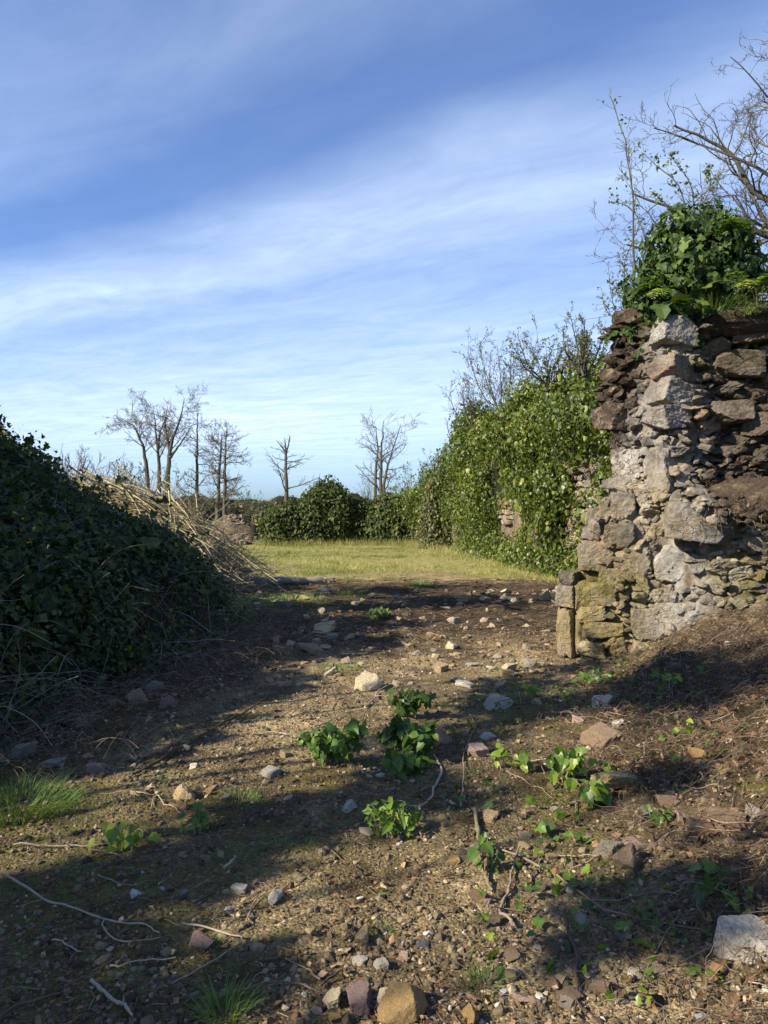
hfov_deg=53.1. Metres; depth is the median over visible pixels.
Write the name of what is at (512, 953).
stone
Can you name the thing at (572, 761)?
ivy sprig
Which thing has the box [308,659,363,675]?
grass tuft
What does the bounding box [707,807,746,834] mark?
stone
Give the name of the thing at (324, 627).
stone
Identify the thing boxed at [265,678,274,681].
stone
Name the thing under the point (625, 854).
stone
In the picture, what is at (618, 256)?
sapling
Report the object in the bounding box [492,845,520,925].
stick
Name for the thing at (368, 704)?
stick
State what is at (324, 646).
stone
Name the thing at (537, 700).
stone
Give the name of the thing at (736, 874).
stone
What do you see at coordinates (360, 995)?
stone
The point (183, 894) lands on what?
stone
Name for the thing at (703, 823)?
stone
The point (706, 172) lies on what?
sapling
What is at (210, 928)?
stick
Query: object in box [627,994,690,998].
stick
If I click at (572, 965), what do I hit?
stone
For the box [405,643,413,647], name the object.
stone
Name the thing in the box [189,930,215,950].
stone
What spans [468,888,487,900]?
stone
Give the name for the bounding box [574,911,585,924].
stone
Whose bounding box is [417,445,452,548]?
leafy bush
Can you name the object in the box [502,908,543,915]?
stick
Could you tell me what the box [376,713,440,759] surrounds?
ivy sprig
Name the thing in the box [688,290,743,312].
grass tuft
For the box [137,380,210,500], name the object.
bare tree
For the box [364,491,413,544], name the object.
ivy bush
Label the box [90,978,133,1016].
stick
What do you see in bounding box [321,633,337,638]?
stone
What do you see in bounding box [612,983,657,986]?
stick
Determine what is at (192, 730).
stick
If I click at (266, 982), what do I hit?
stick
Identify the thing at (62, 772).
stick
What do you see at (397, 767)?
ivy sprig
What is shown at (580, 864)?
stick
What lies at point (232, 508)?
woodland
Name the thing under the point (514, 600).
stone
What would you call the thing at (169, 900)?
stick
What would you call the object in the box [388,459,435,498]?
shrub
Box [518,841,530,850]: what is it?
stone
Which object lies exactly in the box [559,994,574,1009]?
stone
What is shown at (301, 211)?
sky
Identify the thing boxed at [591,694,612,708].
stone
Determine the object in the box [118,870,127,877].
stone
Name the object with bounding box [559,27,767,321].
oak tree
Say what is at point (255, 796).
grass tuft
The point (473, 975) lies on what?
grass tuft
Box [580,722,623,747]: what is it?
stone
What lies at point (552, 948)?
stone
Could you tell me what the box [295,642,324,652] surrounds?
stone
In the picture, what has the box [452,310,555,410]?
shrub
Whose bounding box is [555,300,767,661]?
ruined wall
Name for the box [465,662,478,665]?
stone
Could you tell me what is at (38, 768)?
leaf litter
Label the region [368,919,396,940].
grass tuft
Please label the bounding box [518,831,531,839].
stone
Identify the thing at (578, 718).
stone
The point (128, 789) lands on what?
stick
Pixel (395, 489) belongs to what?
shrub
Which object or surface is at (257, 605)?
stone
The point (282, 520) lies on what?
ivy bush
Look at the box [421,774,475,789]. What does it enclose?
stick
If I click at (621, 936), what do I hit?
stone
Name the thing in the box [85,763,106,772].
stone
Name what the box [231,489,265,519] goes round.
shrub
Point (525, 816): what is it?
stone
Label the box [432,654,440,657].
stone
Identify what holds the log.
on the ground at (254, 866)
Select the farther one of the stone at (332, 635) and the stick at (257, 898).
the stone at (332, 635)
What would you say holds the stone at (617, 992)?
on the ground at (254, 866)
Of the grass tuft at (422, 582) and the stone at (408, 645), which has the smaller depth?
the stone at (408, 645)
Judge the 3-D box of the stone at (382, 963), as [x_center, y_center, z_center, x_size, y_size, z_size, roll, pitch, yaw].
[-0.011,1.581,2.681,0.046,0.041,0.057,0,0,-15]
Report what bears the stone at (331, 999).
on the ground at (254, 866)
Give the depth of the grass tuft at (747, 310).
8.07 m
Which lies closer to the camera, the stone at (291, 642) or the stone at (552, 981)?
the stone at (552, 981)
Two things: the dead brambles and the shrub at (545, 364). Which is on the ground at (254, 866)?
the dead brambles
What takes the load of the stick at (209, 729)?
on the ground at (254, 866)
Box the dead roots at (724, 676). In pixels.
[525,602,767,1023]
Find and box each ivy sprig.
[88,819,161,853]
[176,802,213,834]
[296,718,368,766]
[362,796,421,838]
[367,606,390,618]
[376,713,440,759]
[382,750,436,780]
[385,687,437,717]
[467,832,505,873]
[486,743,532,772]
[510,682,536,702]
[545,745,586,787]
[565,778,618,808]
[571,668,611,685]
[587,758,615,771]
[644,804,671,826]
[650,668,681,691]
[672,718,693,739]
[687,858,732,893]
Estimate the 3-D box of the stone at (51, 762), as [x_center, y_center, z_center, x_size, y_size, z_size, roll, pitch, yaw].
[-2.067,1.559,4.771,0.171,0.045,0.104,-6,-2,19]
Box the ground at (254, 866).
[0,500,767,1023]
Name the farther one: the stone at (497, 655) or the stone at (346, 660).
the stone at (497, 655)
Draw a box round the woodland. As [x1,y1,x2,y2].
[171,492,403,523]
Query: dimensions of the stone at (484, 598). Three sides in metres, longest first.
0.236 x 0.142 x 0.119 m
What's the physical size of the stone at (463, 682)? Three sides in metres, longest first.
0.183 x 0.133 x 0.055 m
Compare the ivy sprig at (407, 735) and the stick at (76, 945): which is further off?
the ivy sprig at (407, 735)
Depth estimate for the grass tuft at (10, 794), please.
4.19 m
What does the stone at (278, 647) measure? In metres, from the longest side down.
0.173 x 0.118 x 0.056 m
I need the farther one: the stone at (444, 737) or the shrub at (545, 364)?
the shrub at (545, 364)
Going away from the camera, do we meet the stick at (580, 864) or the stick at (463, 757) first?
the stick at (580, 864)
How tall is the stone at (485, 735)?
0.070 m
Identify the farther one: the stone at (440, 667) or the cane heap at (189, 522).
the cane heap at (189, 522)
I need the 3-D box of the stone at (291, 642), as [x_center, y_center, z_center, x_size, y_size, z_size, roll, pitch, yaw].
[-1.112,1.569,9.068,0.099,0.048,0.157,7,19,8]
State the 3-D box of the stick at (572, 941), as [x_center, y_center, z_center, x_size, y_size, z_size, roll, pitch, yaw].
[0.681,1.532,2.686,0.079,0.098,0.643,0,0,10]
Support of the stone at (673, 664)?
on the ground at (254, 866)
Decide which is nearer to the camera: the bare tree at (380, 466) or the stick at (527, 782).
the stick at (527, 782)
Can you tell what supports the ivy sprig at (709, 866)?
on the ground at (254, 866)
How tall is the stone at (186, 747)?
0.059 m
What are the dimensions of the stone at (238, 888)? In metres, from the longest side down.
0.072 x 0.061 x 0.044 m
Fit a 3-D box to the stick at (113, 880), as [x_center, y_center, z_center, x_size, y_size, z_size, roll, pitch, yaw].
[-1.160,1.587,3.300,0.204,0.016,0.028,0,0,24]
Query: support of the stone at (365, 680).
on the ground at (254, 866)
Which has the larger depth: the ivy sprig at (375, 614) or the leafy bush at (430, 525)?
the leafy bush at (430, 525)
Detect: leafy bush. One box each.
[406,479,426,542]
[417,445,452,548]
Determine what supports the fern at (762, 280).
on the ivy clump
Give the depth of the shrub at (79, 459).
19.10 m
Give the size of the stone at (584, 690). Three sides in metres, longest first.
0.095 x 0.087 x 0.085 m
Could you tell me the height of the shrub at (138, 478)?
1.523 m
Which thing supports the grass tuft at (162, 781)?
on the ground at (254, 866)
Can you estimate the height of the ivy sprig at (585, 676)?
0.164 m
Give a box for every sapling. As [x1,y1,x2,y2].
[597,88,646,285]
[597,250,636,316]
[605,187,647,297]
[638,149,719,222]
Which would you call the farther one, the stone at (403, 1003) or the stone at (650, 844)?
the stone at (650, 844)
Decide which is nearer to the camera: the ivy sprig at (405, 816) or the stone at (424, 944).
the stone at (424, 944)
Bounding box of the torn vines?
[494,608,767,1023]
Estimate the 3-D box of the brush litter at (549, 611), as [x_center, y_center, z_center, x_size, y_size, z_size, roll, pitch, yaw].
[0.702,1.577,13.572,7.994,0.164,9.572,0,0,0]
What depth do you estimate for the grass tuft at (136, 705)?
6.20 m
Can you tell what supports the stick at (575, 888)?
on the ground at (254, 866)
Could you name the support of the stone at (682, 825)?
on the ground at (254, 866)
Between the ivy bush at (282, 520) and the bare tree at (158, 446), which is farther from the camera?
the bare tree at (158, 446)
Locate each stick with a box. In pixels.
[0,872,169,941]
[0,954,121,1017]
[12,827,161,847]
[19,910,36,945]
[45,766,81,777]
[52,939,80,951]
[69,925,76,961]
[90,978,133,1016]
[97,874,134,885]
[100,787,155,794]
[109,954,175,967]
[130,686,290,775]
[131,791,180,819]
[153,891,189,907]
[163,726,223,735]
[171,922,242,983]
[184,726,238,733]
[191,866,240,905]
[212,885,265,919]
[217,981,346,998]
[223,856,235,868]
[232,792,283,826]
[243,882,283,920]
[253,731,286,734]
[285,957,320,979]
[300,825,396,913]
[313,709,369,727]
[320,970,340,986]
[361,676,393,707]
[402,858,439,897]
[406,754,442,812]
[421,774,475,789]
[440,702,502,805]
[440,850,483,875]
[440,873,469,877]
[462,815,503,822]
[470,807,496,891]
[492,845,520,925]
[497,847,710,929]
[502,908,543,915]
[506,770,553,798]
[529,845,552,884]
[531,906,555,916]
[559,854,596,856]
[562,856,595,872]
[562,908,589,1017]
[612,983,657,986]
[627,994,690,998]
[639,916,678,992]
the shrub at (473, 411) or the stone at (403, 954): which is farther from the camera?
the shrub at (473, 411)
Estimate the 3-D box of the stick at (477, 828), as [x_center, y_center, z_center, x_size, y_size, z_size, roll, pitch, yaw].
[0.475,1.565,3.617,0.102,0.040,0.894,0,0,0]
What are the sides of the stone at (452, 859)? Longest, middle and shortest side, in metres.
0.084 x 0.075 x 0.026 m
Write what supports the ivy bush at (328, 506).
on the ground at (254, 866)
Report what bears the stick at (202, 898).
on the ground at (254, 866)
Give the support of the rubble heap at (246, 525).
on the ground at (254, 866)
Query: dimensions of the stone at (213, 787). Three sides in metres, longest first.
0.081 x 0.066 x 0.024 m
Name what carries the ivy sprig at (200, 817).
on the ground at (254, 866)
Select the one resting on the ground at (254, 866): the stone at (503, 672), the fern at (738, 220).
the stone at (503, 672)
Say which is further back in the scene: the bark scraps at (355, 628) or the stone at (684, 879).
the bark scraps at (355, 628)
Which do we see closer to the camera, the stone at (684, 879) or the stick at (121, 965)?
the stick at (121, 965)
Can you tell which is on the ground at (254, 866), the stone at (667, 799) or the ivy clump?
the stone at (667, 799)
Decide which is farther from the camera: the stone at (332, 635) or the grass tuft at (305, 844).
the stone at (332, 635)
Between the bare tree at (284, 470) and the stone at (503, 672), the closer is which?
the stone at (503, 672)
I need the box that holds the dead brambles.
[0,604,363,787]
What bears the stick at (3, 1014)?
on the ground at (254, 866)
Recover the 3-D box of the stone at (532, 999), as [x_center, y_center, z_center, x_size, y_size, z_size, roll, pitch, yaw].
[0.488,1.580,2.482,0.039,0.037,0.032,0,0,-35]
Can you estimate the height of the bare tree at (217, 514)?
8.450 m
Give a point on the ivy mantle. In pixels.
(516, 441)
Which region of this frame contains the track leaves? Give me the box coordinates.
[0,623,767,1023]
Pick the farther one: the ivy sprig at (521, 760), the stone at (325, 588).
the stone at (325, 588)
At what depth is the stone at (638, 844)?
3.46 m
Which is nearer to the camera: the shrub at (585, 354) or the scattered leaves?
the scattered leaves
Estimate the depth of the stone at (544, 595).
13.66 m
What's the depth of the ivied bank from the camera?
7.53 m
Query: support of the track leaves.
on the ground at (254, 866)
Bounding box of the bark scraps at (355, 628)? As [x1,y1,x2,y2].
[248,578,557,649]
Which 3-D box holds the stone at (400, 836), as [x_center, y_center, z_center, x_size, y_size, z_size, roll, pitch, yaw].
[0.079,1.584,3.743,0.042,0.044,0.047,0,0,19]
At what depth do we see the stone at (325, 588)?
15.47 m
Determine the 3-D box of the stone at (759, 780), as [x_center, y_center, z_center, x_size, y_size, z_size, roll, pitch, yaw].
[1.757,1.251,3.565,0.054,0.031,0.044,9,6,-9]
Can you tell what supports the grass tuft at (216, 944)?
on the ground at (254, 866)
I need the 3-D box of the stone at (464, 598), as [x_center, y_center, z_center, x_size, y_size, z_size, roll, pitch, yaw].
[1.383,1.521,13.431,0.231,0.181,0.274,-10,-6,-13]
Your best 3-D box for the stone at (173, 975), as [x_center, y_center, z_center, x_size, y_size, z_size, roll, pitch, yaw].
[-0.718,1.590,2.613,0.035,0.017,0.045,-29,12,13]
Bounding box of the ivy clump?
[598,194,767,363]
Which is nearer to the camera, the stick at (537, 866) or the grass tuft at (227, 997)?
the grass tuft at (227, 997)
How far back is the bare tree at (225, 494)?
56.88 m
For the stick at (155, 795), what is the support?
on the ground at (254, 866)
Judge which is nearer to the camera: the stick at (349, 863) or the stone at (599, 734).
the stick at (349, 863)
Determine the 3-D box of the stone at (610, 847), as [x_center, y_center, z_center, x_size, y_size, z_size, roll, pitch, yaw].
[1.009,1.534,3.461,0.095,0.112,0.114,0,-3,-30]
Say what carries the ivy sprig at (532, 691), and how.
on the ground at (254, 866)
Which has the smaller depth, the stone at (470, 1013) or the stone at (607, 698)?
the stone at (470, 1013)
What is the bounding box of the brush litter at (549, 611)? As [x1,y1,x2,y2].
[236,577,559,650]
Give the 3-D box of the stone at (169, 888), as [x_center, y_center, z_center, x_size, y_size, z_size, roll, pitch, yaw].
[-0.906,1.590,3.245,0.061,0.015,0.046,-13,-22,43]
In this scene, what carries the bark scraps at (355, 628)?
on the ground at (254, 866)
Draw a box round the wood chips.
[525,611,767,1020]
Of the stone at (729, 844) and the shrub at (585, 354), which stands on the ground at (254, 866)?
the stone at (729, 844)
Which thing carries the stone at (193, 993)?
on the ground at (254, 866)
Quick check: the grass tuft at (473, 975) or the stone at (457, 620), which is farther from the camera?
the stone at (457, 620)
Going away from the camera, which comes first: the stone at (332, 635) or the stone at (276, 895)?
the stone at (276, 895)
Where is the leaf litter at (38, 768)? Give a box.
[0,622,319,797]
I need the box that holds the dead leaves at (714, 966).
[0,610,767,1023]
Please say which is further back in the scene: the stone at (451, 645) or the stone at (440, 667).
the stone at (451, 645)
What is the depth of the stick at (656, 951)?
2.71 m
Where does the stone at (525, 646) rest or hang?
on the ground at (254, 866)
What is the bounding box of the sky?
[0,0,767,499]
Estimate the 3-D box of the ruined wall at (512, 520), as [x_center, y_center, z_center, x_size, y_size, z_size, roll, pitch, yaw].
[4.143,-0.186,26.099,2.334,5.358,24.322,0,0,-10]
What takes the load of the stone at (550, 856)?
on the ground at (254, 866)
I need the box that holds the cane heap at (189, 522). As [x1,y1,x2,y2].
[54,444,300,598]
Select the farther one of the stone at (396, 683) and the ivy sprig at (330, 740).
the stone at (396, 683)
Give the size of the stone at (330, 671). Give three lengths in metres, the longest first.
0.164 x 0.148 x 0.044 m
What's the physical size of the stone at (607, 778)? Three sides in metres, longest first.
0.360 x 0.271 x 0.085 m
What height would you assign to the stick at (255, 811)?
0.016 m
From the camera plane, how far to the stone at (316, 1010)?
2.44 m
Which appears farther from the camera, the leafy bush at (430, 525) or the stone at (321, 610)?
the leafy bush at (430, 525)
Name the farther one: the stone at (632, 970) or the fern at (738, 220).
the fern at (738, 220)
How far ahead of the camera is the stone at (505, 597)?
13.72 m
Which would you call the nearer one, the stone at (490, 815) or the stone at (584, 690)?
the stone at (490, 815)
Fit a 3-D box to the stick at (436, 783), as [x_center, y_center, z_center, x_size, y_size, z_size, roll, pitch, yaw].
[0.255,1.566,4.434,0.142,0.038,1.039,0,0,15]
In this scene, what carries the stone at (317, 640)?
on the ground at (254, 866)
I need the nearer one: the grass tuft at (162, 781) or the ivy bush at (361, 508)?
the grass tuft at (162, 781)
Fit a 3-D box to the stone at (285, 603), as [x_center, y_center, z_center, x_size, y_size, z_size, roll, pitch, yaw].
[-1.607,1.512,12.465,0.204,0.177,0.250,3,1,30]
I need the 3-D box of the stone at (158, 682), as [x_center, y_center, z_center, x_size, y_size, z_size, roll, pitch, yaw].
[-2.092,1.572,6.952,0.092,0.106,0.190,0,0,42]
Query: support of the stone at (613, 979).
on the ground at (254, 866)
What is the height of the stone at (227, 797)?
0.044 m
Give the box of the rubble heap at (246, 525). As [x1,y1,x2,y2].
[205,513,259,544]
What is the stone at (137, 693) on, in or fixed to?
on the ground at (254, 866)
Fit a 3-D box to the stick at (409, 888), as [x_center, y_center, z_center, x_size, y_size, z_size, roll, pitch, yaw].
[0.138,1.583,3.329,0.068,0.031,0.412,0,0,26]
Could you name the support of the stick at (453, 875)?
on the ground at (254, 866)
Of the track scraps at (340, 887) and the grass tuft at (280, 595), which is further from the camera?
the grass tuft at (280, 595)
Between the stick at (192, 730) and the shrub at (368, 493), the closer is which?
the stick at (192, 730)
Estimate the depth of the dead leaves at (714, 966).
3.43 m
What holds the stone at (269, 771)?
on the ground at (254, 866)
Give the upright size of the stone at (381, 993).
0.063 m
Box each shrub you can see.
[60,444,105,477]
[78,453,139,484]
[109,453,151,495]
[137,458,195,503]
[184,483,220,518]
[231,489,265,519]
[353,474,380,501]
[379,479,413,499]
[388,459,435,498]
[420,448,438,477]
[440,357,509,434]
[446,402,457,437]
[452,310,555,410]
[498,319,613,392]
[553,301,606,378]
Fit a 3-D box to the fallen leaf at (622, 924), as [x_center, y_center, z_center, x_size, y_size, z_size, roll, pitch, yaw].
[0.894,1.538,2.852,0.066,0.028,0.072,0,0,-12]
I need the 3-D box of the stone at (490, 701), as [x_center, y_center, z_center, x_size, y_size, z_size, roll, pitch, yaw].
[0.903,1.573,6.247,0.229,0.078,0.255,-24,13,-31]
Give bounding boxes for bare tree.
[94,390,166,493]
[125,387,180,495]
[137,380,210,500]
[181,401,217,514]
[197,423,249,520]
[198,417,253,516]
[263,436,319,504]
[355,406,425,500]
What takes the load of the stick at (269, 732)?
on the ground at (254, 866)
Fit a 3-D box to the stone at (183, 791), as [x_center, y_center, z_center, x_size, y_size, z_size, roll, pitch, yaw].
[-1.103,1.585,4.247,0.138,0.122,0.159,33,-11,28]
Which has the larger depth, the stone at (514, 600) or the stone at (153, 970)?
the stone at (514, 600)
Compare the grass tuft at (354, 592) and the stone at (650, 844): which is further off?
the grass tuft at (354, 592)
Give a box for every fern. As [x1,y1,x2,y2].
[629,275,681,299]
[701,217,754,242]
[706,271,767,289]
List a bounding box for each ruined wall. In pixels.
[451,400,611,569]
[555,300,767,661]
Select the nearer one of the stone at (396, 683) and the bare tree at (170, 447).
the stone at (396, 683)
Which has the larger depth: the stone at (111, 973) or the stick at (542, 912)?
the stick at (542, 912)
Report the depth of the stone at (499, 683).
6.97 m
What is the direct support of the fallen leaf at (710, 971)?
on the ground at (254, 866)
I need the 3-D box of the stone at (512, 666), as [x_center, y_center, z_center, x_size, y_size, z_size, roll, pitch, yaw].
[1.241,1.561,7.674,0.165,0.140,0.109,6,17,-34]
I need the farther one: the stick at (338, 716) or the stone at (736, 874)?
the stick at (338, 716)
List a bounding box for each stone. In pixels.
[6,741,37,759]
[39,757,66,767]
[70,717,85,727]
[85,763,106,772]
[107,971,117,976]
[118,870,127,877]
[125,688,147,703]
[145,681,162,689]
[148,967,158,974]
[158,694,174,708]
[165,885,174,890]
[169,971,178,981]
[170,702,177,707]
[172,783,195,799]
[180,889,188,898]
[183,744,190,751]
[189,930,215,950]
[189,990,199,998]
[204,784,217,792]
[220,794,231,800]
[230,882,247,894]
[252,604,262,609]
[259,765,281,778]
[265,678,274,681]
[268,889,283,905]
[273,645,285,649]
[276,601,292,607]
[279,749,290,757]
[286,640,295,645]
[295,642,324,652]
[311,1005,321,1014]
[312,638,320,643]
[314,620,335,633]
[317,607,324,612]
[318,585,331,591]
[320,644,330,648]
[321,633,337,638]
[322,986,340,1009]
[323,679,335,683]
[324,667,335,676]
[327,1012,341,1023]
[341,656,350,664]
[341,799,357,812]
[344,633,355,639]
[345,979,372,1017]
[352,955,367,965]
[354,670,382,691]
[355,923,368,944]
[373,957,388,969]
[375,987,387,1010]
[377,980,427,1023]
[381,845,389,850]
[392,680,400,685]
[393,594,402,599]
[396,833,403,840]
[398,951,407,959]
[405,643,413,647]
[416,939,428,948]
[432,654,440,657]
[432,728,451,744]
[434,661,448,672]
[445,641,457,648]
[445,854,459,864]
[447,617,460,623]
[455,678,474,687]
[457,594,470,601]
[462,1003,478,1023]
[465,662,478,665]
[465,742,489,756]
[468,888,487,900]
[469,853,483,862]
[472,592,481,596]
[479,595,490,600]
[479,731,495,740]
[483,693,513,710]
[483,808,499,823]
[483,898,492,904]
[486,914,506,924]
[492,653,501,658]
[495,681,503,687]
[499,669,513,675]
[500,595,514,599]
[502,663,517,669]
[505,945,520,962]
[511,597,519,602]
[511,991,529,1001]
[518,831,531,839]
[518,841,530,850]
[520,814,528,819]
[522,644,529,649]
[522,658,536,666]
[527,995,541,1005]
[531,698,541,704]
[539,589,550,600]
[545,853,558,860]
[545,941,560,955]
[547,782,554,789]
[547,977,561,991]
[556,985,583,1000]
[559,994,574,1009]
[569,961,578,975]
[572,715,585,723]
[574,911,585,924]
[578,689,589,697]
[578,928,588,933]
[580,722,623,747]
[589,771,639,788]
[589,978,612,993]
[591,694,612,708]
[592,840,622,857]
[610,977,616,982]
[611,718,623,726]
[611,842,642,873]
[612,988,621,1000]
[618,933,627,940]
[618,994,628,1004]
[622,836,646,849]
[628,967,639,977]
[636,807,650,820]
[648,840,660,847]
[650,960,666,973]
[654,794,676,808]
[671,662,681,668]
[676,876,695,884]
[677,813,687,822]
[677,823,688,828]
[688,747,708,759]
[688,818,713,834]
[694,759,709,770]
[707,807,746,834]
[713,914,767,964]
[724,837,737,848]
[730,871,739,879]
[745,802,767,822]
[757,777,764,782]
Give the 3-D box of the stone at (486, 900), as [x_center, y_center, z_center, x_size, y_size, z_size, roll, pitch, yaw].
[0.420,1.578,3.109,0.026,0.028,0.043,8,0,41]
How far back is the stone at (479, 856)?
3.47 m
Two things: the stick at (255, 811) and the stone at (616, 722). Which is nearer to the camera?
the stick at (255, 811)
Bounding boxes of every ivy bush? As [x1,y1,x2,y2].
[256,498,310,544]
[297,474,355,544]
[346,496,374,544]
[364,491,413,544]
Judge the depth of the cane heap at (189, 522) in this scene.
15.13 m
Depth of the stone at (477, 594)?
14.25 m
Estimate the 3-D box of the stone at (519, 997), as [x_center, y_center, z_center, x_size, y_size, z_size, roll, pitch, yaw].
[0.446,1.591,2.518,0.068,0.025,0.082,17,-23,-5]
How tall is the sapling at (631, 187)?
2.655 m
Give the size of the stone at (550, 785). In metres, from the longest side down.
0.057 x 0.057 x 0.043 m
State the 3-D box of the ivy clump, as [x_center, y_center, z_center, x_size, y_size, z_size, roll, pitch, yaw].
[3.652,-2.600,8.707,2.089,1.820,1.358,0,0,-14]
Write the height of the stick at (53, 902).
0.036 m
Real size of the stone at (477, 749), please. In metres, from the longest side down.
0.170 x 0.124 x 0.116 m
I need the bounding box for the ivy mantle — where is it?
[394,352,613,577]
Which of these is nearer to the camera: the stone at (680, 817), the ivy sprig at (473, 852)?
the ivy sprig at (473, 852)
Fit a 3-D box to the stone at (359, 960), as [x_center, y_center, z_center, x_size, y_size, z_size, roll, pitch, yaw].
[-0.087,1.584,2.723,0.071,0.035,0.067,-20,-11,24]
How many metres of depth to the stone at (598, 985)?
2.51 m
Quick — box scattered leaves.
[354,624,767,1005]
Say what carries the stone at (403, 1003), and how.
on the ground at (254, 866)
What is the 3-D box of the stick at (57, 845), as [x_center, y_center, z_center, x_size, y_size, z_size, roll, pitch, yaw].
[-1.410,1.571,3.663,0.679,0.035,0.127,0,0,-16]
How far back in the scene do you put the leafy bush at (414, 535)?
36.24 m
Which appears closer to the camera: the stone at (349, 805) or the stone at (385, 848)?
the stone at (385, 848)
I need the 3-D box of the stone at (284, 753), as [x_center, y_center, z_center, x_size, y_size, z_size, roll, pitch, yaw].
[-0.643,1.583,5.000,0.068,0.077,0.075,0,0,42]
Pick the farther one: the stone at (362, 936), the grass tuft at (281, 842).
the grass tuft at (281, 842)
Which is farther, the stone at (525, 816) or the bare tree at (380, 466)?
the bare tree at (380, 466)
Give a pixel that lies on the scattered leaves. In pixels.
(542, 827)
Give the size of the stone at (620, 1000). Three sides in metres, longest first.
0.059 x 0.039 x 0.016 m
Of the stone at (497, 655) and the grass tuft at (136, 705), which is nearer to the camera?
the grass tuft at (136, 705)
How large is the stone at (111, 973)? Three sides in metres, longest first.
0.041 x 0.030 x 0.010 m
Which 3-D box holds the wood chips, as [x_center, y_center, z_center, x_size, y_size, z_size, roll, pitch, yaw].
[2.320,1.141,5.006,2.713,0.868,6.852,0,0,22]
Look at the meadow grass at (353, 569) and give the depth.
24.36 m
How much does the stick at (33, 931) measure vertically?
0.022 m
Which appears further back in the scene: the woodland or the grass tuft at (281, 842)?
the woodland
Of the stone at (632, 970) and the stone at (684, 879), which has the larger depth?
the stone at (684, 879)
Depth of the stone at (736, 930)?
2.53 m
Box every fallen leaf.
[612,919,632,932]
[685,964,702,976]
[706,969,722,978]
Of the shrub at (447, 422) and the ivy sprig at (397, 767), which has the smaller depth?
the ivy sprig at (397, 767)
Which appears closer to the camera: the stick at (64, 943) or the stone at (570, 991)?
the stone at (570, 991)
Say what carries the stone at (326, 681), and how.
on the ground at (254, 866)
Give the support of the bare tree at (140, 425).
on the ground at (254, 866)
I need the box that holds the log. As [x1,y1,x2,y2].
[241,576,335,585]
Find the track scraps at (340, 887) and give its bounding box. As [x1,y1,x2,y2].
[0,641,766,1023]
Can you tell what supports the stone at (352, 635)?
on the ground at (254, 866)
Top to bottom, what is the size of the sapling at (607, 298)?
0.850 m
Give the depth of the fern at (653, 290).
8.25 m
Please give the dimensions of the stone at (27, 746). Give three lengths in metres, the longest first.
0.164 x 0.136 x 0.128 m
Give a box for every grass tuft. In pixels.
[0,767,89,826]
[45,793,123,825]
[126,698,150,711]
[147,773,170,786]
[176,965,266,1023]
[199,934,230,953]
[202,785,273,814]
[227,592,331,608]
[271,835,295,850]
[285,835,320,853]
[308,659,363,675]
[333,589,378,597]
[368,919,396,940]
[401,579,437,587]
[451,955,516,997]
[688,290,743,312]
[708,291,767,317]
[734,288,767,307]
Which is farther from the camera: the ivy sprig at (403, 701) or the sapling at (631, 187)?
the sapling at (631, 187)
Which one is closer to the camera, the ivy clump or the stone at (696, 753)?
the stone at (696, 753)
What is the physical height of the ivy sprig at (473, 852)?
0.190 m
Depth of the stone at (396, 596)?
14.40 m
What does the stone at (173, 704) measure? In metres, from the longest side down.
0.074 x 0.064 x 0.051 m
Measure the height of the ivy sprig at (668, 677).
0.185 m
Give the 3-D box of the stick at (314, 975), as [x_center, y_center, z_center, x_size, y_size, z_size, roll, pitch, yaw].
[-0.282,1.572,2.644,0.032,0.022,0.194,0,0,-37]
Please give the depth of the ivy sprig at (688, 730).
4.59 m
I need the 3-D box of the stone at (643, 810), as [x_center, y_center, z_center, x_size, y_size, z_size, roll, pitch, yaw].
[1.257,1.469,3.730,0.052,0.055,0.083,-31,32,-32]
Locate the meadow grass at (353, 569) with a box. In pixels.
[212,543,548,582]
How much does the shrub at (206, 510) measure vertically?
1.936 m
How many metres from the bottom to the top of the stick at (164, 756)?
0.111 m
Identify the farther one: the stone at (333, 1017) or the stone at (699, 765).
the stone at (699, 765)
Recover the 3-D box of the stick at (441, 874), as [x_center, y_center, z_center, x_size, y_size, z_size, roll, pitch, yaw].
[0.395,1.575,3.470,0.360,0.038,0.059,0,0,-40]
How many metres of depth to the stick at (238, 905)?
3.08 m
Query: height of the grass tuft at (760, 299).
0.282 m
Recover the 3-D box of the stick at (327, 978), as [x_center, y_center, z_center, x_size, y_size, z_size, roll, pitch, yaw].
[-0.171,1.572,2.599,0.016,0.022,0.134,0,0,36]
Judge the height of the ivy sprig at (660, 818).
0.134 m
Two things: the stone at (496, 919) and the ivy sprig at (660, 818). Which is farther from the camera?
the ivy sprig at (660, 818)
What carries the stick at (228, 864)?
on the ground at (254, 866)
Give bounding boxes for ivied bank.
[0,405,284,754]
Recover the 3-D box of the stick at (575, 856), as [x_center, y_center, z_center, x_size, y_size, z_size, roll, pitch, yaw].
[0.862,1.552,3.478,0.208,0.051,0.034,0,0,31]
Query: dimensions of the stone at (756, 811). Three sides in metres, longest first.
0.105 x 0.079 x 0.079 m
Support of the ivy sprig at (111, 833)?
on the ground at (254, 866)
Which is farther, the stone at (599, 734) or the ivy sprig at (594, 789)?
the stone at (599, 734)
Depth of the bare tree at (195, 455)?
60.87 m
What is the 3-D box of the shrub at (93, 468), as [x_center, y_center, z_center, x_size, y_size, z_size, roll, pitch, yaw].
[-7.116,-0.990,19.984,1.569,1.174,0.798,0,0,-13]

